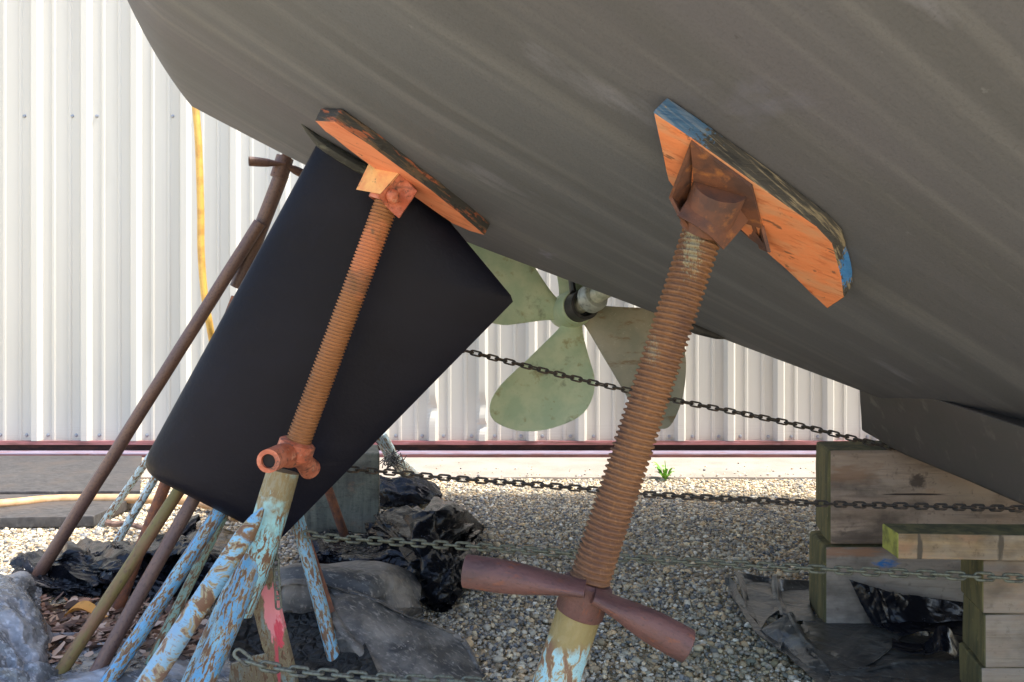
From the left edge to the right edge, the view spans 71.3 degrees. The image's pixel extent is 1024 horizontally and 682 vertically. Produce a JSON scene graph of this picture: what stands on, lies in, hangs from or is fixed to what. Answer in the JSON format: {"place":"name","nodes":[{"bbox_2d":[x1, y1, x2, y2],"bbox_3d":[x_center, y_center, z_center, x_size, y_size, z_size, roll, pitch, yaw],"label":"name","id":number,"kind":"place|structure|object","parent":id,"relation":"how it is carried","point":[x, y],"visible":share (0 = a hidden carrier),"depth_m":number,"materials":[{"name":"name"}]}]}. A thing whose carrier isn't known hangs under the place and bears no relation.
{"place":"outdoors","nodes":[
{"label":"outdoors","id":0,"kind":"place"},
{"bbox_2d":[141,457,815,481],"bbox_3d":[1.500,0.710,4.300,17.000,0.040,1.401,0,0,0],"label":"apron","id":1,"kind":"object","parent":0,"point":[554,467],"visible":0.05,"depth_m":3.90,"materials":[{"name":"concrete"}]},
{"bbox_2d":[0,456,141,493],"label":"grey board","id":2,"kind":"object","parent":1,"relation":"on","point":[46,474],"visible":0.86,"depth_m":3.59,"materials":[{"name":"grey concrete"}]},
{"bbox_2d":[376,432,419,476],"bbox_3d":[-0.560,0.573,3.462,0.169,0.302,0.501,0,0,0],"label":"pale stake","id":3,"kind":"object","parent":1,"relation":"on","point":[395,460],"visible":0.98,"depth_m":3.30,"materials":[{"name":"blue paint"}]},
{"bbox_2d":[0,451,815,456],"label":"rail","id":4,"kind":"object","parent":1,"relation":"on","point":[526,453],"depth_m":4.24,"materials":[{"name":"red metal"}]},
{"bbox_2d":[0,0,877,450],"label":"metal shed","id":5,"kind":"structure","parent":1,"relation":"on","point":[100,298],"depth_m":4.40,"materials":[{"name":"white paint"}]},
{"bbox_2d":[0,461,958,681],"bbox_3d":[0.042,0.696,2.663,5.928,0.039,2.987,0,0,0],"label":"gravel","id":6,"kind":"structure","parent":0,"point":[775,517],"depth_m":2.33,"materials":[{"name":"grey gravel"}]},
{"bbox_2d":[0,571,58,681],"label":"pale tarp","id":7,"kind":"object","parent":6,"relation":"on","point":[26,635],"visible":0.98,"depth_m":1.49,"materials":[{"name":"grey plastic"}]},
{"bbox_2d":[0,494,134,527],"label":"grey board","id":8,"kind":"object","parent":6,"relation":"on","point":[49,514],"visible":0.5,"depth_m":2.73,"materials":[{"name":"grey wood"}]},
{"bbox_2d":[10,524,234,600],"bbox_3d":[-1.111,0.616,2.162,0.667,0.161,0.806,0,0,-22],"label":"black plastic","id":9,"kind":"object","parent":6,"relation":"on","point":[85,567],"visible":0.52,"depth_m":1.96,"materials":[{"name":"black plastic"}]},
{"bbox_2d":[104,519,142,529],"bbox_3d":[-1.387,0.666,2.586,0.201,0.028,0.025,0,0,17],"label":"stick","id":10,"kind":"object","parent":6,"relation":"on","point":[109,523],"visible":0.61,"depth_m":2.59,"materials":[{"name":"brown plant"}]},
{"bbox_2d":[39,591,208,666],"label":"leaf litter","id":11,"kind":"object","parent":6,"relation":"on","point":[57,618],"visible":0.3,"depth_m":1.67,"materials":[{"name":"brown plant"}]},
{"bbox_2d":[52,632,77,637],"bbox_3d":[-1.008,0.664,1.612,0.071,0.017,0.016,0,0,-19],"label":"stick","id":12,"kind":"object","parent":11,"relation":"on","point":[65,633],"visible":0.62,"depth_m":1.61,"materials":[{"name":"grey wood"}]},
{"bbox_2d":[52,618,86,632],"bbox_3d":[-1.036,0.665,1.657,0.020,0.019,0.094,0,0,25],"label":"stick","id":13,"kind":"object","parent":11,"relation":"on","point":[62,626],"visible":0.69,"depth_m":1.65,"materials":[{"name":"brown wood"}]},
{"bbox_2d":[64,600,107,617],"bbox_3d":[-1.012,0.641,1.697,0.093,0.042,0.025,0,0,-16],"label":"fallen leaf","id":14,"kind":"object","parent":11,"relation":"on","point":[87,606],"visible":0.74,"depth_m":1.70,"materials":[{"name":"orange plant"}]},
{"bbox_2d":[74,620,138,635],"bbox_3d":[-0.933,0.667,1.650,0.134,0.020,0.022,0,0,-37],"label":"stick","id":15,"kind":"object","parent":11,"relation":"on","point":[110,628],"visible":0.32,"depth_m":1.65,"materials":[{"name":"brown wood"}]},
{"bbox_2d":[97,452,157,541],"bbox_3d":[-1.171,0.163,2.682,0.716,1.091,0.718,0,0,-23],"label":"boat stand","id":16,"kind":"object","parent":6,"relation":"on","point":[138,504],"visible":0.15,"depth_m":2.43,"materials":[{"name":"blue paint"}]},
{"bbox_2d":[45,638,244,681],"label":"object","id":17,"kind":"object","parent":6,"relation":"on","point":[83,673],"visible":0.32,"depth_m":1.44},
{"bbox_2d":[55,295,233,673],"bbox_3d":[-0.721,0.187,1.618,0.598,1.046,0.403,0,0,0],"label":"boat stand","id":18,"kind":"object","parent":17,"relation":"on","point":[116,594],"visible":0.35,"depth_m":1.51,"materials":[{"name":"brown metal"}]},
{"bbox_2d":[133,514,200,543],"bbox_3d":[-1.136,0.627,2.293,0.280,0.117,0.194,0,0,-33],"label":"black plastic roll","id":19,"kind":"object","parent":6,"relation":"on","point":[192,522],"visible":0.07,"depth_m":2.28,"materials":[{"name":"black plastic"}]},
{"bbox_2d":[32,154,350,575],"bbox_3d":[-0.870,0.020,2.017,0.928,1.378,0.375,0,0,-25],"label":"boat stand","id":20,"kind":"object","parent":6,"relation":"on","point":[239,263],"visible":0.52,"depth_m":1.98,"materials":[{"name":"brown metal"}]},
{"bbox_2d":[99,509,339,681],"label":"boat stand","id":21,"kind":"object","parent":6,"relation":"on","point":[195,555],"visible":0.45,"depth_m":1.49,"materials":[{"name":"blue paint"}]},
{"bbox_2d":[229,611,380,681],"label":"black tarp","id":22,"kind":"object","parent":6,"relation":"on","point":[306,642],"visible":0.38,"depth_m":1.50,"materials":[{"name":"black plastic"}]},
{"bbox_2d":[136,109,489,681],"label":"boat stand","id":23,"kind":"object","parent":6,"relation":"on","point":[393,182],"visible":1,"depth_m":1.30,"materials":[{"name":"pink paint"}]},
{"bbox_2d":[272,546,281,609],"bbox_3d":[-0.441,0.434,1.337,0.014,0.134,0.029,0,0,-37],"label":"chain","id":24,"kind":"object","parent":23,"relation":"hanging from","point":[275,576],"visible":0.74,"depth_m":1.33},
{"bbox_2d":[232,648,495,681],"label":"chain","id":25,"kind":"object","parent":23,"relation":"hanging from","point":[318,673],"visible":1,"depth_m":1.21,"materials":[{"name":"grey metal"}]},
{"bbox_2d":[304,445,379,532],"bbox_3d":[-0.634,0.553,2.695,0.305,0.296,0.212,0,0,0],"label":"upright timber","id":26,"kind":"object","parent":6,"relation":"on","point":[357,496],"visible":0.41,"depth_m":2.59,"materials":[{"name":"grey wood"}]},
{"bbox_2d":[275,560,424,616],"bbox_3d":[-0.428,0.609,1.786,0.418,0.157,0.378,0,0,0],"label":"grey tarp","id":27,"kind":"object","parent":6,"relation":"on","point":[396,587],"visible":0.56,"depth_m":1.69,"materials":[{"name":"grey plastic"}]},
{"bbox_2d":[298,527,417,577],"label":"plastic folds","id":28,"kind":"object","parent":6,"relation":"on","point":[333,552],"visible":0.39,"depth_m":2.08,"materials":[{"name":"black plastic"}]},
{"bbox_2d":[278,579,485,681],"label":"grey tarp","id":29,"kind":"object","parent":6,"relation":"on","point":[400,643],"visible":0.62,"depth_m":1.51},
{"bbox_2d":[379,475,442,506],"bbox_3d":[-0.450,0.630,3.134,0.281,0.116,0.378,0,0,-8],"label":"plastic bundle","id":30,"kind":"object","parent":6,"relation":"on","point":[404,491],"visible":0.81,"depth_m":2.99,"materials":[{"name":"black plastic"}]},
{"bbox_2d":[364,497,486,612],"bbox_3d":[-0.288,0.576,2.226,0.419,0.226,0.863,0,0,0],"label":"plastic bag","id":31,"kind":"object","parent":6,"relation":"on","point":[438,572],"visible":0.88,"depth_m":1.94,"materials":[{"name":"black plastic"}]},
{"bbox_2d":[461,98,852,681],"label":"boat stand","id":32,"kind":"object","parent":6,"relation":"on","point":[724,192],"visible":1,"depth_m":0.96,"materials":[{"name":"orange paint"}]},
{"bbox_2d":[652,462,674,479],"bbox_3d":[0.766,0.650,3.585,0.111,0.100,0.126,0,0,0],"label":"weed","id":33,"kind":"object","parent":6,"relation":"on","point":[664,475],"visible":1,"depth_m":3.58,"materials":[{"name":"green plant"}]},
{"bbox_2d":[724,570,963,681],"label":"dark tarp","id":34,"kind":"object","parent":6,"relation":"on","point":[817,649],"visible":0.97,"depth_m":1.61,"materials":[{"name":"grey plastic"}]},
{"bbox_2d":[809,530,963,622],"bbox_3d":[1.135,0.600,1.811,0.748,0.202,0.182,0,0,0],"label":"keel block","id":35,"kind":"object","parent":6,"relation":"on","point":[833,597],"depth_m":1.73,"materials":[{"name":"grey wood"}]},
{"bbox_2d":[849,579,962,658],"bbox_3d":[0.940,0.620,1.597,0.275,0.104,0.207,0,0,0],"label":"plastic flap","id":36,"kind":"object","parent":35,"relation":"hanging from","point":[898,614],"visible":0.88,"depth_m":1.67,"materials":[{"name":"black plastic"}]},
{"bbox_2d":[816,440,1023,543],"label":"keel block","id":37,"kind":"object","parent":35,"relation":"on","point":[848,471],"depth_m":1.74,"materials":[{"name":"wood"}]},
{"bbox_2d":[127,0,1023,537],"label":"sailing boat","id":38,"kind":"object","parent":37,"relation":"on","point":[887,136],"visible":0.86,"depth_m":1.16,"materials":[{"name":"grey paint"}]},
{"bbox_2d":[0,107,236,521],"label":"yellow hose","id":39,"kind":"object","parent":38,"relation":"hanging from","point":[131,498],"visible":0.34,"depth_m":2.30,"materials":[{"name":"rubber"}]},
{"bbox_2d":[463,350,894,450],"bbox_3d":[0.340,0.124,1.768,1.227,0.289,0.030,0,0,2],"label":"chain","id":40,"kind":"object","parent":38,"relation":"attached to","point":[699,405],"visible":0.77,"depth_m":1.76,"materials":[{"name":"black metal"}]},
{"bbox_2d":[347,466,1023,512],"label":"chain","id":41,"kind":"object","parent":38,"relation":"attached to","point":[894,505],"visible":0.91,"depth_m":1.62,"materials":[{"name":"metal"}]},
{"bbox_2d":[959,642,1023,681],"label":"stacked timber","id":42,"kind":"object","parent":6,"relation":"on","point":[973,668],"visible":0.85,"depth_m":1.34,"materials":[{"name":"grey wood"}]},
{"bbox_2d":[963,594,1023,667],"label":"stacked timber","id":43,"kind":"object","parent":42,"relation":"on","point":[993,640],"visible":0.84,"depth_m":1.33,"materials":[{"name":"grey wood"}]},
{"bbox_2d":[961,560,1023,613],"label":"stacked timber","id":44,"kind":"object","parent":43,"relation":"on","point":[999,596],"visible":0.61,"depth_m":1.33,"materials":[{"name":"grey wood"}]},
{"bbox_2d":[301,529,1023,582],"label":"chain","id":45,"kind":"object","parent":44,"relation":"on","point":[946,574],"visible":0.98,"depth_m":1.43,"materials":[{"name":"grey metal"}]},
{"bbox_2d":[882,524,1023,560],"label":"green board","id":46,"kind":"object","parent":44,"relation":"on","point":[961,541],"visible":1,"depth_m":1.30,"materials":[{"name":"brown wood"}]}
]}

